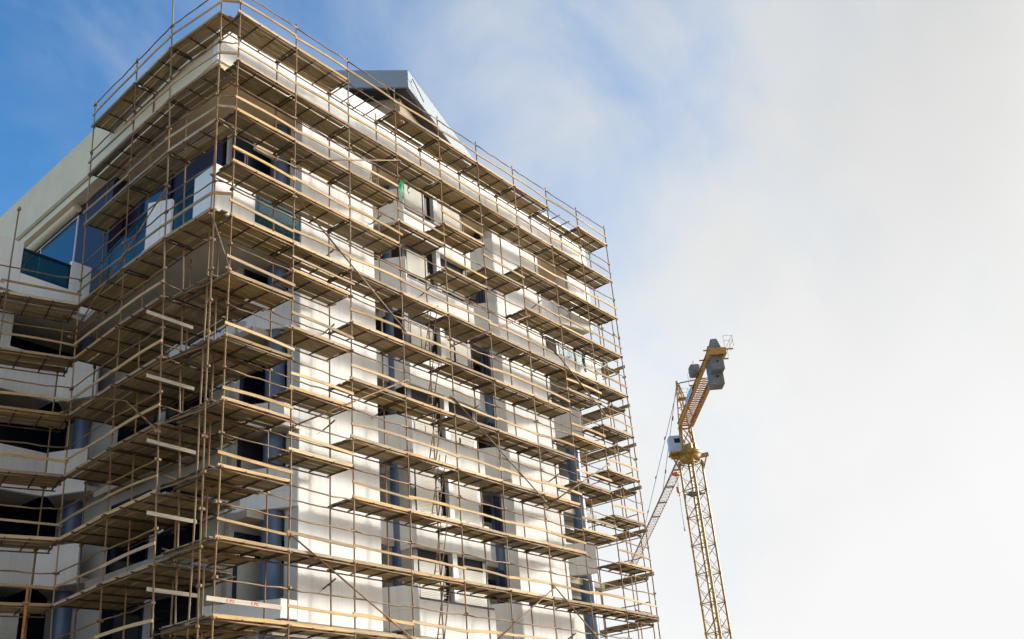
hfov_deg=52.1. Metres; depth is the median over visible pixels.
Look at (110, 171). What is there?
scaffold platform
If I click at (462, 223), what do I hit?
guard board
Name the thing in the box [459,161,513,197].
scaffold platform
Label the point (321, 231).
guard rail
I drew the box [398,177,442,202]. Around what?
guard rail
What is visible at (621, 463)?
guard board
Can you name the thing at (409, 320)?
window
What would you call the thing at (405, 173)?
scaffold platform
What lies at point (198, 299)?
scaffold platform
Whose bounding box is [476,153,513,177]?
guard board
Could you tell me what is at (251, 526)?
guard board
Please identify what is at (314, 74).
scaffold platform
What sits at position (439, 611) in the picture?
guard rail
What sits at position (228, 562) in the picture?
scaffold platform
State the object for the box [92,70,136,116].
guard board
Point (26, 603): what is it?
scaffold pole
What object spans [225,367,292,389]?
guard rail
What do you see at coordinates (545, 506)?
diagonal brace
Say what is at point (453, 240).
scaffold platform
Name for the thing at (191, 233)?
scaffold platform
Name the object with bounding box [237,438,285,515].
window
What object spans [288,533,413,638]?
diagonal brace
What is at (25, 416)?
scaffold platform
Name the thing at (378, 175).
guard board
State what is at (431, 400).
scaffold pole
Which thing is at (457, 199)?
scaffold platform
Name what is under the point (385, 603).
guard rail
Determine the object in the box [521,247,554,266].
guard rail
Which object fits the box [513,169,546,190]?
guard rail
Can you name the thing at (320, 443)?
guard board
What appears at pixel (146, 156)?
guard board
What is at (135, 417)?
guard board
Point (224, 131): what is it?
scaffold platform
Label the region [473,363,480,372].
window
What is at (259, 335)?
guard board
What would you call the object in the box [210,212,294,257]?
scaffold platform
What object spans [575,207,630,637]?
scaffold pole
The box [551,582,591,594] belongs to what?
guard board
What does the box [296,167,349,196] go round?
guard rail
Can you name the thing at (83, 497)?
guard rail
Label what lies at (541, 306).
guard board
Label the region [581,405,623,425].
scaffold platform
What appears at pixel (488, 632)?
guard board
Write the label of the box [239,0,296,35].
guard board
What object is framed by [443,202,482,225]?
guard rail
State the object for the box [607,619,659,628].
guard board
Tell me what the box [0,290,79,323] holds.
scaffold platform
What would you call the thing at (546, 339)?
guard rail
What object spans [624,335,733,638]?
tower crane
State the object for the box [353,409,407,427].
guard rail
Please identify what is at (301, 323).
guard rail
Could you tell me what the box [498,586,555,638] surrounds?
diagonal brace
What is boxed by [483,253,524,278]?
guard board
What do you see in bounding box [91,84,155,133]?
scaffold platform
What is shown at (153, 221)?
guard rail
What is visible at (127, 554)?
guard board
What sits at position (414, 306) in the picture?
scaffold platform
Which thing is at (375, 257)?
guard rail
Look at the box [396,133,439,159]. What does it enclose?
guard rail
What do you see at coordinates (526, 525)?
guard board
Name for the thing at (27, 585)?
guard board
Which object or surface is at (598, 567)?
scaffold pole
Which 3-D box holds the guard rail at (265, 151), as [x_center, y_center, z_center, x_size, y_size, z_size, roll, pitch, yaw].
[-7.856,-5.342,33.445,0.061,0.091,2.421,-23,-31,32]
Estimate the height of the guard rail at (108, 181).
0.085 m
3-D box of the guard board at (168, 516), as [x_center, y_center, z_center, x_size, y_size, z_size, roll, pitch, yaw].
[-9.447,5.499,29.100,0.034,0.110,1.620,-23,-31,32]
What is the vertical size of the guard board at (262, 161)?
0.151 m
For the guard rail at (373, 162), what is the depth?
37.82 m
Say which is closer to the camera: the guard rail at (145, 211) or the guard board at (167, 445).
the guard board at (167, 445)
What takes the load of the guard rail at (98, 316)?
attached to the scaffold pole at (121, 269)
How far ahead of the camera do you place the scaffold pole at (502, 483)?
38.85 m
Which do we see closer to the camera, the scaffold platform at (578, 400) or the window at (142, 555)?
the window at (142, 555)
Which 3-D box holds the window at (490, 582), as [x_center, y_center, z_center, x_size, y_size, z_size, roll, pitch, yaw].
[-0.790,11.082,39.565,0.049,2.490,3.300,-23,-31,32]
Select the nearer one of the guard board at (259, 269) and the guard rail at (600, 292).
the guard board at (259, 269)
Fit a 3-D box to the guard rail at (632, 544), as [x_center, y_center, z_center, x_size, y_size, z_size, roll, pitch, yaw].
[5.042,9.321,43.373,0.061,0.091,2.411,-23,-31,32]
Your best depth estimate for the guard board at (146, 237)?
33.46 m
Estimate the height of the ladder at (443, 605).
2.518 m
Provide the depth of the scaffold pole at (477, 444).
38.59 m
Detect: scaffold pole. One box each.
[0,206,20,349]
[21,587,29,638]
[24,316,65,638]
[50,101,97,638]
[73,182,109,638]
[96,57,138,638]
[122,95,154,638]
[151,0,174,638]
[169,259,193,636]
[174,119,186,637]
[185,102,216,638]
[195,3,222,638]
[198,231,220,638]
[211,3,242,638]
[260,61,278,638]
[285,24,297,638]
[327,93,332,626]
[346,58,356,638]
[375,113,390,633]
[392,88,415,636]
[418,149,443,638]
[436,116,468,638]
[457,172,490,638]
[475,142,514,638]
[494,196,533,638]
[511,166,557,638]
[528,216,572,638]
[545,187,595,638]
[559,236,607,638]
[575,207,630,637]
[582,435,605,638]
[588,252,639,638]
[597,296,642,638]
[603,226,660,638]
[611,321,655,638]
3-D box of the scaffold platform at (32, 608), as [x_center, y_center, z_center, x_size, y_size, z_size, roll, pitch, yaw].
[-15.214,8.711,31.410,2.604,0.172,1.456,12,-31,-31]
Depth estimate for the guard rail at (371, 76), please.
39.54 m
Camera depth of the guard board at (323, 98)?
36.71 m
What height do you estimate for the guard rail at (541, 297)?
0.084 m
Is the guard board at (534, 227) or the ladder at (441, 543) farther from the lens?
the guard board at (534, 227)
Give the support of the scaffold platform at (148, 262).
attached to the scaffold pole at (157, 459)
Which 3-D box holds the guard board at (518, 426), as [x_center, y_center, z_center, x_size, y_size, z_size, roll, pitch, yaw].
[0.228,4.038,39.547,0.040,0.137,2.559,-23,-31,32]
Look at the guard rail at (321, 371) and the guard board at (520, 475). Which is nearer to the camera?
the guard rail at (321, 371)
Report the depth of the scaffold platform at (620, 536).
46.34 m
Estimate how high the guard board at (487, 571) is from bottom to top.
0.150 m
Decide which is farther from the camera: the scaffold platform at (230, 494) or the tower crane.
the tower crane
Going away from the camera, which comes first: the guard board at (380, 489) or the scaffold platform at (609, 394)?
the guard board at (380, 489)
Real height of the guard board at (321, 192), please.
0.162 m
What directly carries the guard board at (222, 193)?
attached to the scaffold pole at (204, 435)
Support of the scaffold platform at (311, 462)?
attached to the scaffold pole at (352, 380)
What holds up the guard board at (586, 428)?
attached to the scaffold pole at (608, 470)
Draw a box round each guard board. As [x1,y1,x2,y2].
[0,391,72,401]
[0,452,68,462]
[0,518,62,526]
[0,583,57,589]
[1,278,81,295]
[1,332,76,346]
[53,566,101,587]
[58,495,107,524]
[64,431,111,460]
[67,368,114,402]
[72,310,120,346]
[77,255,122,292]
[83,174,128,213]
[88,121,132,163]
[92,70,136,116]
[95,619,152,638]
[100,541,155,568]
[105,474,157,497]
[109,403,159,433]
[113,339,161,371]
[118,279,163,311]
[121,223,164,255]
[127,137,168,173]
[131,87,169,121]
[134,35,171,71]
[146,310,192,329]
[146,373,193,390]
[146,438,195,454]
[146,510,196,523]
[146,587,196,597]
[162,190,213,226]
[165,106,215,139]
[168,51,218,86]
[169,1,221,36]
[206,595,281,609]
[214,191,232,195]
[216,517,292,537]
[217,104,236,108]
[217,450,292,473]
[219,50,239,54]
[221,0,241,3]
[222,386,293,409]
[224,321,294,350]
[226,254,294,286]
[229,198,293,232]
[233,145,295,180]
[235,95,297,130]
[237,46,297,85]
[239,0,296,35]
[287,530,355,548]
[287,604,356,617]
[288,431,354,455]
[290,371,353,394]
[291,310,353,339]
[292,175,348,209]
[292,255,354,284]
[293,229,353,257]
[294,128,352,159]
[295,36,346,69]
[295,81,349,114]
[347,68,394,100]
[348,114,397,144]
[348,159,399,187]
[348,205,402,235]
[349,256,404,279]
[349,308,405,329]
[351,364,407,386]
[351,422,408,438]
[352,480,413,500]
[353,544,413,559]
[353,612,413,625]
[393,100,439,127]
[394,140,439,171]
[396,207,444,235]
[399,278,447,303]
[402,330,452,351]
[404,384,454,403]
[406,437,459,457]
[408,495,461,510]
[410,555,465,569]
[412,620,468,632]
[437,128,479,155]
[438,167,479,194]
[441,209,482,236]
[444,255,486,279]
[447,302,491,321]
[451,349,494,371]
[454,401,498,420]
[456,453,503,471]
[462,508,505,522]
[463,565,511,579]
[466,629,516,636]
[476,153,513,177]
[479,192,518,215]
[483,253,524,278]
[489,322,531,342]
[492,367,535,385]
[496,417,537,434]
[499,466,542,483]
[505,520,550,532]
[509,576,550,584]
[513,176,547,200]
[514,634,546,638]
[517,215,552,238]
[519,254,555,276]
[523,295,559,317]
[528,338,564,358]
[532,384,569,402]
[538,433,574,446]
[542,481,581,495]
[546,197,578,219]
[546,529,586,544]
[551,236,583,254]
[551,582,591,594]
[555,274,588,293]
[559,314,592,334]
[564,356,598,374]
[566,377,601,393]
[571,422,605,436]
[576,469,611,481]
[577,217,606,237]
[581,254,611,273]
[581,516,616,527]
[586,293,616,309]
[590,591,625,599]
[591,331,621,348]
[595,371,627,388]
[601,412,632,428]
[604,572,653,582]
[606,458,638,470]
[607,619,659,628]
[612,504,644,513]
[618,549,650,560]
[623,443,636,448]
[625,597,657,607]
[628,485,641,490]
[633,528,647,533]
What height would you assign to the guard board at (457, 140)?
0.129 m
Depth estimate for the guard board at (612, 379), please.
46.57 m
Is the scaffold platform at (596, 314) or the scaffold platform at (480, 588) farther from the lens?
the scaffold platform at (596, 314)
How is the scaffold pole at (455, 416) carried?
on the ground
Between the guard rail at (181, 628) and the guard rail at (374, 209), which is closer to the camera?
the guard rail at (181, 628)
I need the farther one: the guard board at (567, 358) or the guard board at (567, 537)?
the guard board at (567, 358)
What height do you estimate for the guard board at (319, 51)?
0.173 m
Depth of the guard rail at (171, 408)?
30.32 m
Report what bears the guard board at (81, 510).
attached to the scaffold pole at (121, 269)
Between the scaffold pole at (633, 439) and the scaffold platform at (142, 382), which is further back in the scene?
the scaffold pole at (633, 439)
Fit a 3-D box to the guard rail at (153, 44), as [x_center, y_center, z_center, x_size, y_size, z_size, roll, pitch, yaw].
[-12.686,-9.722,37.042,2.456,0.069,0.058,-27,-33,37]
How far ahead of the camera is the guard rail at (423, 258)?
38.36 m
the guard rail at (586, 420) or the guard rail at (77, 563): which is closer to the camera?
the guard rail at (77, 563)
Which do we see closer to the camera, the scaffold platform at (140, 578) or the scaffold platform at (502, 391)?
the scaffold platform at (140, 578)
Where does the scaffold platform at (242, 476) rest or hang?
attached to the scaffold pole at (218, 501)
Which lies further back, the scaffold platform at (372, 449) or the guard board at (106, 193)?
the guard board at (106, 193)
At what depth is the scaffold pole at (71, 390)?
34.74 m
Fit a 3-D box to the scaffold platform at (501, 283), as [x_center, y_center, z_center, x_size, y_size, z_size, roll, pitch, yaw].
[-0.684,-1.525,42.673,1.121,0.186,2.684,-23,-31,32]
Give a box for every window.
[36,215,79,263]
[100,601,143,638]
[105,489,151,573]
[116,412,157,452]
[137,175,172,220]
[150,567,197,638]
[156,472,203,555]
[165,391,208,432]
[232,132,270,175]
[232,532,283,600]
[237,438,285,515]
[239,360,286,403]
[244,269,287,289]
[288,160,289,185]
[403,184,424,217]
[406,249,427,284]
[408,319,431,359]
[413,415,434,431]
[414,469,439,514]
[418,561,443,599]
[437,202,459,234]
[441,266,464,301]
[444,334,468,367]
[450,429,474,447]
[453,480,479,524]
[458,568,484,606]
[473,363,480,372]
[478,439,485,448]
[482,503,491,528]
[488,579,496,604]
[545,338,557,352]
[558,462,570,499]
[565,526,574,543]
[572,595,585,638]
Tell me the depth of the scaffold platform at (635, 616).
42.40 m
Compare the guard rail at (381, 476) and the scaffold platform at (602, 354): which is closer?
the guard rail at (381, 476)
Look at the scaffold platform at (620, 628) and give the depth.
44.71 m
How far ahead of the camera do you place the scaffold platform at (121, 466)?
32.96 m
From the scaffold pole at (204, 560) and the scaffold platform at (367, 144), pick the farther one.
the scaffold platform at (367, 144)
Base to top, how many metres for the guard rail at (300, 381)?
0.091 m
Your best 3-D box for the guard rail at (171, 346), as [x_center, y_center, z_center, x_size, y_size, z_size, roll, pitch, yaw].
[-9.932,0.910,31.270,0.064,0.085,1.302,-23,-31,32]
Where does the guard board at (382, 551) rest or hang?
attached to the scaffold pole at (402, 293)
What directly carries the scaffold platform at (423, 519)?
attached to the scaffold pole at (402, 293)
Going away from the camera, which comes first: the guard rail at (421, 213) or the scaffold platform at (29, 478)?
the scaffold platform at (29, 478)
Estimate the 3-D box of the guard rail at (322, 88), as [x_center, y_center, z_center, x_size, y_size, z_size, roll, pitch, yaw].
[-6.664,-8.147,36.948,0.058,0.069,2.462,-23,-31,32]
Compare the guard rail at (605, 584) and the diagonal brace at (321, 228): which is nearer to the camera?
the diagonal brace at (321, 228)
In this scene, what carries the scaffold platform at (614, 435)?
attached to the scaffold pole at (633, 439)
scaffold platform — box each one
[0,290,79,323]
[0,346,72,376]
[0,405,68,431]
[0,468,63,491]
[0,534,58,553]
[0,602,52,617]
[50,584,169,613]
[56,512,174,551]
[61,448,177,489]
[67,384,178,430]
[71,325,182,373]
[78,270,150,315]
[83,186,149,233]
[89,134,152,183]
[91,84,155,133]
[98,562,235,590]
[103,489,235,527]
[108,422,234,466]
[112,355,234,405]
[116,295,235,347]
[122,235,191,280]
[128,153,189,195]
[130,99,190,144]
[135,48,190,94]
[159,615,256,632]
[160,625,255,638]
[161,536,257,555]
[163,208,228,250]
[163,465,258,487]
[165,399,253,435]
[166,118,237,164]
[166,548,257,571]
[167,337,255,375]
[168,62,238,112]
[169,274,254,315]
[171,11,238,60]
[171,477,260,503]
[175,411,260,442]
[178,348,262,383]
[183,287,263,324]
[188,613,289,634]
[192,534,289,561]
[196,463,289,494]
[200,396,290,431]
[203,332,291,370]
[207,270,293,311]
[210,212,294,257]
[213,158,294,205]
[217,106,295,156]
[222,9,295,63]
[222,57,294,109]
[264,621,354,638]
[266,548,353,572]
[267,447,352,478]
[269,385,352,419]
[270,324,351,362]
[271,268,350,308]
[273,241,351,282]
[274,190,349,232]
[275,140,348,184]
[277,46,347,95]
[277,92,348,139]
[329,82,394,123]
[329,122,395,166]
[330,169,398,210]
[330,216,399,257]
[330,268,401,304]
[330,320,404,354]
[330,376,405,409]
[330,434,407,464]
[330,495,409,521]
[331,559,411,582]
[336,629,413,638]
[376,109,437,150]
[378,152,441,192]
[380,218,444,256]
[381,291,449,325]
[382,342,451,373]
[384,396,454,425]
[386,451,457,478]
[387,508,460,533]
[389,570,465,590]
[420,136,476,174]
[422,180,480,215]
[425,221,483,255]
[426,266,486,299]
[429,313,490,344]
[432,361,493,390]
[435,414,497,440]
[437,467,502,491]
[440,521,505,543]
[444,581,510,598]
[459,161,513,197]
[462,202,517,236]
[467,265,523,297]
[471,332,529,361]
[474,378,534,405]
[478,429,538,454]
[481,481,543,503]
[485,533,548,553]
[488,588,553,605]
[497,185,547,217]
[501,224,551,256]
[504,265,555,294]
[507,306,560,335]
[511,350,564,376]
[514,396,569,420]
[519,443,575,466]
[523,492,580,513]
[527,543,586,561]
[530,208,577,236]
[532,596,591,612]
[535,244,582,273]
[539,284,587,311]
[543,324,592,350]
[546,366,597,391]
[548,387,600,411]
[553,432,605,455]
[558,479,611,500]
[561,225,606,254]
[563,527,616,546]
[565,263,611,290]
[570,302,616,326]
[570,603,625,618]
[575,341,621,365]
[579,381,627,404]
[580,445,628,464]
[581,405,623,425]
[584,422,632,444]
[585,489,634,507]
[589,468,638,488]
[594,514,644,531]
[595,532,639,548]
[600,561,651,576]
[600,576,648,591]
[600,622,652,636]
[601,367,618,379]
[605,609,657,623]
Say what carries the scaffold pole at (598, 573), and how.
on the ground
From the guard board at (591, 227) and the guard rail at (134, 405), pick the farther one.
the guard board at (591, 227)
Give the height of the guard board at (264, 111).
0.128 m
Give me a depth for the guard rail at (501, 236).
43.22 m
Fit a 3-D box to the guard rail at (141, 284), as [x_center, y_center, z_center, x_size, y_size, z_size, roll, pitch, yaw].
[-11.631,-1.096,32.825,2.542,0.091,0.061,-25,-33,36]
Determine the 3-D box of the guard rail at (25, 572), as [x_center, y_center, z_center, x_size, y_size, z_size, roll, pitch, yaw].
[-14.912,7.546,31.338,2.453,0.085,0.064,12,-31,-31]
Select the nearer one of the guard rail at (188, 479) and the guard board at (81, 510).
the guard rail at (188, 479)
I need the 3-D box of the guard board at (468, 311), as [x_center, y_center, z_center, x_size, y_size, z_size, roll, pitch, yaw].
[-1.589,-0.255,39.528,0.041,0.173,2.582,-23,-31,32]
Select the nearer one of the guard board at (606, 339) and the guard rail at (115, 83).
the guard rail at (115, 83)
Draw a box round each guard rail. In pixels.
[0,320,75,332]
[0,378,71,387]
[0,440,65,447]
[0,504,59,509]
[0,570,54,573]
[5,265,79,279]
[54,550,102,574]
[56,622,97,638]
[59,483,106,510]
[65,418,111,448]
[70,356,115,389]
[75,298,119,333]
[80,244,123,280]
[82,227,125,264]
[86,162,128,201]
[90,111,132,152]
[95,62,135,104]
[98,603,151,621]
[103,529,153,550]
[107,460,155,483]
[111,392,157,418]
[116,328,160,356]
[120,268,162,298]
[124,211,164,243]
[126,195,165,226]
[130,128,167,161]
[133,76,168,110]
[136,26,170,61]
[151,619,211,635]
[155,540,214,559]
[157,468,218,489]
[160,281,181,290]
[160,343,182,350]
[161,337,225,362]
[161,401,221,424]
[161,405,181,412]
[164,274,227,301]
[165,181,212,211]
[166,163,214,194]
[168,95,216,127]
[170,42,218,76]
[171,0,207,26]
[216,578,289,589]
[219,502,290,518]
[222,433,291,452]
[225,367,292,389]
[228,303,292,328]
[231,245,293,272]
[233,189,294,218]
[235,136,295,167]
[238,85,295,118]
[240,37,296,71]
[253,0,297,27]
[268,494,329,508]
[269,431,329,448]
[270,371,329,391]
[272,312,329,334]
[290,517,354,531]
[290,589,355,598]
[292,360,351,381]
[292,421,352,439]
[292,485,353,500]
[293,301,350,324]
[295,218,350,245]
[296,72,348,104]
[296,118,349,149]
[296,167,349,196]
[297,28,347,61]
[348,61,394,91]
[349,104,394,132]
[350,149,397,176]
[350,196,399,222]
[351,245,401,269]
[352,297,403,318]
[352,352,405,371]
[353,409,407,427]
[353,469,409,483]
[355,531,411,543]
[356,598,414,607]
[380,257,425,279]
[394,92,437,119]
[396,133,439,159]
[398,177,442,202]
[399,200,442,224]
[400,247,445,269]
[401,270,447,292]
[403,319,450,339]
[406,371,453,390]
[408,427,456,443]
[410,483,460,497]
[412,543,463,554]
[415,607,466,614]
[437,120,476,145]
[440,160,478,183]
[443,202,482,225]
[445,246,485,267]
[448,292,488,311]
[451,340,492,357]
[454,390,496,406]
[457,443,500,457]
[461,497,504,509]
[464,554,509,563]
[467,615,513,621]
[468,300,505,318]
[477,145,512,169]
[479,184,515,206]
[483,225,520,246]
[484,247,520,267]
[487,291,524,309]
[489,312,527,330]
[493,357,532,375]
[498,407,536,421]
[501,457,540,470]
[505,509,546,520]
[510,563,551,572]
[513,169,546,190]
[514,621,556,628]
[517,207,550,227]
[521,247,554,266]
[524,288,558,306]
[528,331,563,347]
[533,375,568,390]
[537,422,573,435]
[542,470,578,482]
[546,191,576,210]
[547,520,584,530]
[551,228,581,246]
[551,420,582,432]
[552,572,588,580]
[555,267,585,284]
[556,467,587,477]
[557,628,595,633]
[559,306,589,322]
[561,513,593,522]
[564,348,595,363]
[566,561,598,569]
[571,413,602,426]
[576,460,607,471]
[577,211,604,229]
[581,247,609,264]
[581,507,613,517]
[586,284,614,300]
[586,556,619,564]
[590,323,619,338]
[590,580,622,587]
[596,363,625,377]
[596,633,630,638]
[602,405,630,417]
[606,448,636,459]
[612,494,642,503]
[618,539,648,548]
[624,587,655,594]
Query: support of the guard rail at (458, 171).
attached to the scaffold pole at (455, 416)
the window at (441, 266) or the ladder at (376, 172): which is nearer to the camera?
the ladder at (376, 172)
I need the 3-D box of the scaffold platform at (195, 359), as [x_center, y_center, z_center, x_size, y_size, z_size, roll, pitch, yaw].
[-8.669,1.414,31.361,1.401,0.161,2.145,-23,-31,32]
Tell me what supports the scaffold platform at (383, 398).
attached to the scaffold pole at (352, 380)
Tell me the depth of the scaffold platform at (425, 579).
33.44 m
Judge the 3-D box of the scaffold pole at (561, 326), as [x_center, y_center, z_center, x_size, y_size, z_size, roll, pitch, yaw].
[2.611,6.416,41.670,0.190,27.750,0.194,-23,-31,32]
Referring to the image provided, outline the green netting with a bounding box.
[399,180,403,198]
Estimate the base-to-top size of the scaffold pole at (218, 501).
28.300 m
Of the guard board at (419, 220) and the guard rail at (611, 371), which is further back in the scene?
the guard rail at (611, 371)
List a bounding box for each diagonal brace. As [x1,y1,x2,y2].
[60,396,160,432]
[67,183,169,338]
[208,212,231,270]
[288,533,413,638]
[290,378,408,427]
[292,195,406,331]
[383,86,404,123]
[449,395,546,502]
[450,314,529,346]
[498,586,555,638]
[526,317,606,416]
[544,463,609,507]
[550,583,598,638]
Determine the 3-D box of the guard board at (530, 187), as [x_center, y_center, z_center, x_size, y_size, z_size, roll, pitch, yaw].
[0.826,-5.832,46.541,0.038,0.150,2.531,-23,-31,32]
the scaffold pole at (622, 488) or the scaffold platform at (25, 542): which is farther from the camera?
the scaffold pole at (622, 488)
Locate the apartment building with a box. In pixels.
[0,30,604,638]
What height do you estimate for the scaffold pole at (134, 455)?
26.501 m
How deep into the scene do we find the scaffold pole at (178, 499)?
30.86 m
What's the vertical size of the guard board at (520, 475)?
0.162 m
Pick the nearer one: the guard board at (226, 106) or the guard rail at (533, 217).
the guard board at (226, 106)
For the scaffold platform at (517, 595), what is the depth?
37.04 m
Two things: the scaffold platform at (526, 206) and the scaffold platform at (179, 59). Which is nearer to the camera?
the scaffold platform at (179, 59)
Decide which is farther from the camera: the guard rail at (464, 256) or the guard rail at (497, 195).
the guard rail at (497, 195)
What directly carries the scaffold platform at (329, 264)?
attached to the scaffold pole at (352, 380)
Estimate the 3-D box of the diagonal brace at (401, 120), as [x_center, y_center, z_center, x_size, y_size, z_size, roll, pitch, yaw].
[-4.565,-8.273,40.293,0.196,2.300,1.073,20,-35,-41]
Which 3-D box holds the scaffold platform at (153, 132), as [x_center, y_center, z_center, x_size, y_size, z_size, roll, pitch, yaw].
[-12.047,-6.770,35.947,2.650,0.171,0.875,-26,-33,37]
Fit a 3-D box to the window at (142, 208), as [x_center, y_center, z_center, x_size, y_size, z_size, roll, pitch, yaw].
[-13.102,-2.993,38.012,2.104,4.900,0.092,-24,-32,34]
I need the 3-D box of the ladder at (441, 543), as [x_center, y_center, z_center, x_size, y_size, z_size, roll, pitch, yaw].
[-2.334,7.434,34.697,0.871,2.518,0.104,17,-33,-37]
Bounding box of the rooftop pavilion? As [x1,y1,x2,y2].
[321,70,470,166]
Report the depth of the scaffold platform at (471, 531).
36.14 m
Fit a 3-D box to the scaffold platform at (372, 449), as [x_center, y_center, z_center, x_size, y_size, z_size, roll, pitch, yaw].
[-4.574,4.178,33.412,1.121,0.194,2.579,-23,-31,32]
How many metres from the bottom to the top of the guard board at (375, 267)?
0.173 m
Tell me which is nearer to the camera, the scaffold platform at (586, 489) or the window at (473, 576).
the window at (473, 576)
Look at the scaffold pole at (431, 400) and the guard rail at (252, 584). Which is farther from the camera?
the scaffold pole at (431, 400)
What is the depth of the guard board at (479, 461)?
36.90 m
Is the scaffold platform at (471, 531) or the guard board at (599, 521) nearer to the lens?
the scaffold platform at (471, 531)
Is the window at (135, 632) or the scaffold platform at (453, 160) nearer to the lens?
the window at (135, 632)
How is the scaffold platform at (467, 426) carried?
attached to the scaffold pole at (502, 483)
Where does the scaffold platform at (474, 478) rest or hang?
attached to the scaffold pole at (502, 483)
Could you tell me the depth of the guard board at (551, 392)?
42.22 m
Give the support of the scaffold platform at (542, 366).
attached to the scaffold pole at (561, 326)
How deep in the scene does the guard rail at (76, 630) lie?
29.91 m
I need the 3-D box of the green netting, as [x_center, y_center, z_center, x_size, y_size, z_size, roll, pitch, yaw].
[-4.069,-4.822,38.559,0.058,0.818,0.254,-23,-31,32]
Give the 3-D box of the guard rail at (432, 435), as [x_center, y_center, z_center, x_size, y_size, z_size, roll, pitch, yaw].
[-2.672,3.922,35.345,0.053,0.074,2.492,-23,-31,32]
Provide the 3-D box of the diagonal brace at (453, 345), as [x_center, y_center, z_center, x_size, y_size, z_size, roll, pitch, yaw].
[-0.740,0.403,40.248,0.116,2.950,5.080,-23,-31,32]
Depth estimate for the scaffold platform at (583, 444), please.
43.60 m
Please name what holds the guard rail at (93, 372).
attached to the scaffold pole at (71, 390)
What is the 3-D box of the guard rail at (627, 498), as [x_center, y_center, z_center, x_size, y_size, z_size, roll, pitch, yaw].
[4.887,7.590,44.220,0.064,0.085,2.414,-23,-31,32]
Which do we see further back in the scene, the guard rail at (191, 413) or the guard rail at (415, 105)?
the guard rail at (415, 105)
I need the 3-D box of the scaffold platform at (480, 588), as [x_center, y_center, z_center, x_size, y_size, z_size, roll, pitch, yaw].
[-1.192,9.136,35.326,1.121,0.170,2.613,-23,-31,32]
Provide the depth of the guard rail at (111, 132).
37.86 m
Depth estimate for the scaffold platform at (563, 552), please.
39.74 m
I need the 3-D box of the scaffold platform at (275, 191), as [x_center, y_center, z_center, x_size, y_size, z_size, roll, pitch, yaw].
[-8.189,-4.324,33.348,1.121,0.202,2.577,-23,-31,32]
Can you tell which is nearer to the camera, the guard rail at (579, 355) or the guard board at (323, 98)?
the guard board at (323, 98)
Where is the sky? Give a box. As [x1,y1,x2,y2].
[0,0,1023,638]
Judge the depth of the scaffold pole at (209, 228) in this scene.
29.10 m
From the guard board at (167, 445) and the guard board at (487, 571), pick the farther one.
the guard board at (487, 571)
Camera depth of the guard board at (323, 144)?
35.87 m
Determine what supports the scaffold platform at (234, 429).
attached to the scaffold pole at (204, 560)
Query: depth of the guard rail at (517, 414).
39.74 m
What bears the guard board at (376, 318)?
attached to the scaffold pole at (402, 293)
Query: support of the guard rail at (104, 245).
attached to the scaffold pole at (71, 390)
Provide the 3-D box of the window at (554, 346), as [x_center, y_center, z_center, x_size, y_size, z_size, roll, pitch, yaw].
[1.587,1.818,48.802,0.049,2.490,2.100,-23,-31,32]
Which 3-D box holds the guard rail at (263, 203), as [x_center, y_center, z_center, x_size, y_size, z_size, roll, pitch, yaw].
[-7.702,-3.586,32.589,0.060,0.077,2.422,-23,-31,32]
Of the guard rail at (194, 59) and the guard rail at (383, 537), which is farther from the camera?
the guard rail at (194, 59)
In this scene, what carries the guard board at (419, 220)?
attached to the scaffold pole at (402, 293)
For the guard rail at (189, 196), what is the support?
attached to the scaffold pole at (157, 459)
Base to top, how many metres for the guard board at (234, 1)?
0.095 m
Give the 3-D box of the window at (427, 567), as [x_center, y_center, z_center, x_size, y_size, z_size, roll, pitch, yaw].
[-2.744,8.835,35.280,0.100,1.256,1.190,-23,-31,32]
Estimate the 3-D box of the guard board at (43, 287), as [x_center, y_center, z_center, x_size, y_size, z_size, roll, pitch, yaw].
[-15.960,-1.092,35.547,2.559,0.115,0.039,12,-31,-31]
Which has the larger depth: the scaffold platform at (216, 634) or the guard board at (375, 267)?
the guard board at (375, 267)
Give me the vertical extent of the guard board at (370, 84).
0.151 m
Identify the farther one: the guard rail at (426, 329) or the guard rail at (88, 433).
the guard rail at (426, 329)
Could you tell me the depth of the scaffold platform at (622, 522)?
44.09 m
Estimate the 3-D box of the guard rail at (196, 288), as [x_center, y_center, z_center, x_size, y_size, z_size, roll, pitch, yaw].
[-9.394,-0.907,31.032,2.695,0.085,0.065,-19,-29,26]
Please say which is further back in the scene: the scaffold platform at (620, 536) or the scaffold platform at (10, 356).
the scaffold platform at (620, 536)
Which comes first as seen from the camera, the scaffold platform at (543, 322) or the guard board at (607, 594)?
the guard board at (607, 594)
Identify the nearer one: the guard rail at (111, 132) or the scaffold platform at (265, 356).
the scaffold platform at (265, 356)
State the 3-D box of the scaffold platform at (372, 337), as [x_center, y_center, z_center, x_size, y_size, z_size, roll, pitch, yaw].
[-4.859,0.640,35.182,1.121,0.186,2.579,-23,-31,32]
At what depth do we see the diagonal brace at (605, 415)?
43.82 m
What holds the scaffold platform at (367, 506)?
attached to the scaffold pole at (352, 380)
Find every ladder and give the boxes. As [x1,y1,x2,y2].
[369,161,379,182]
[425,305,437,360]
[427,352,440,412]
[429,404,443,466]
[432,455,446,515]
[434,508,448,574]
[437,567,452,638]
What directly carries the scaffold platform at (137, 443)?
attached to the scaffold pole at (157, 459)
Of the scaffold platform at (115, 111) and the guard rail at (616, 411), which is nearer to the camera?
the scaffold platform at (115, 111)
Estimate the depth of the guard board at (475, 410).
37.78 m
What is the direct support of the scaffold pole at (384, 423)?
on the ground
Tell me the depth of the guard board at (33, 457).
33.03 m
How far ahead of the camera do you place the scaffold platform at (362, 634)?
30.41 m
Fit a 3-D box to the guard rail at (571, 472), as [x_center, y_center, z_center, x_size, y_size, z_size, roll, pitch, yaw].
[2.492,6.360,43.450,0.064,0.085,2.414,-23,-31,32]

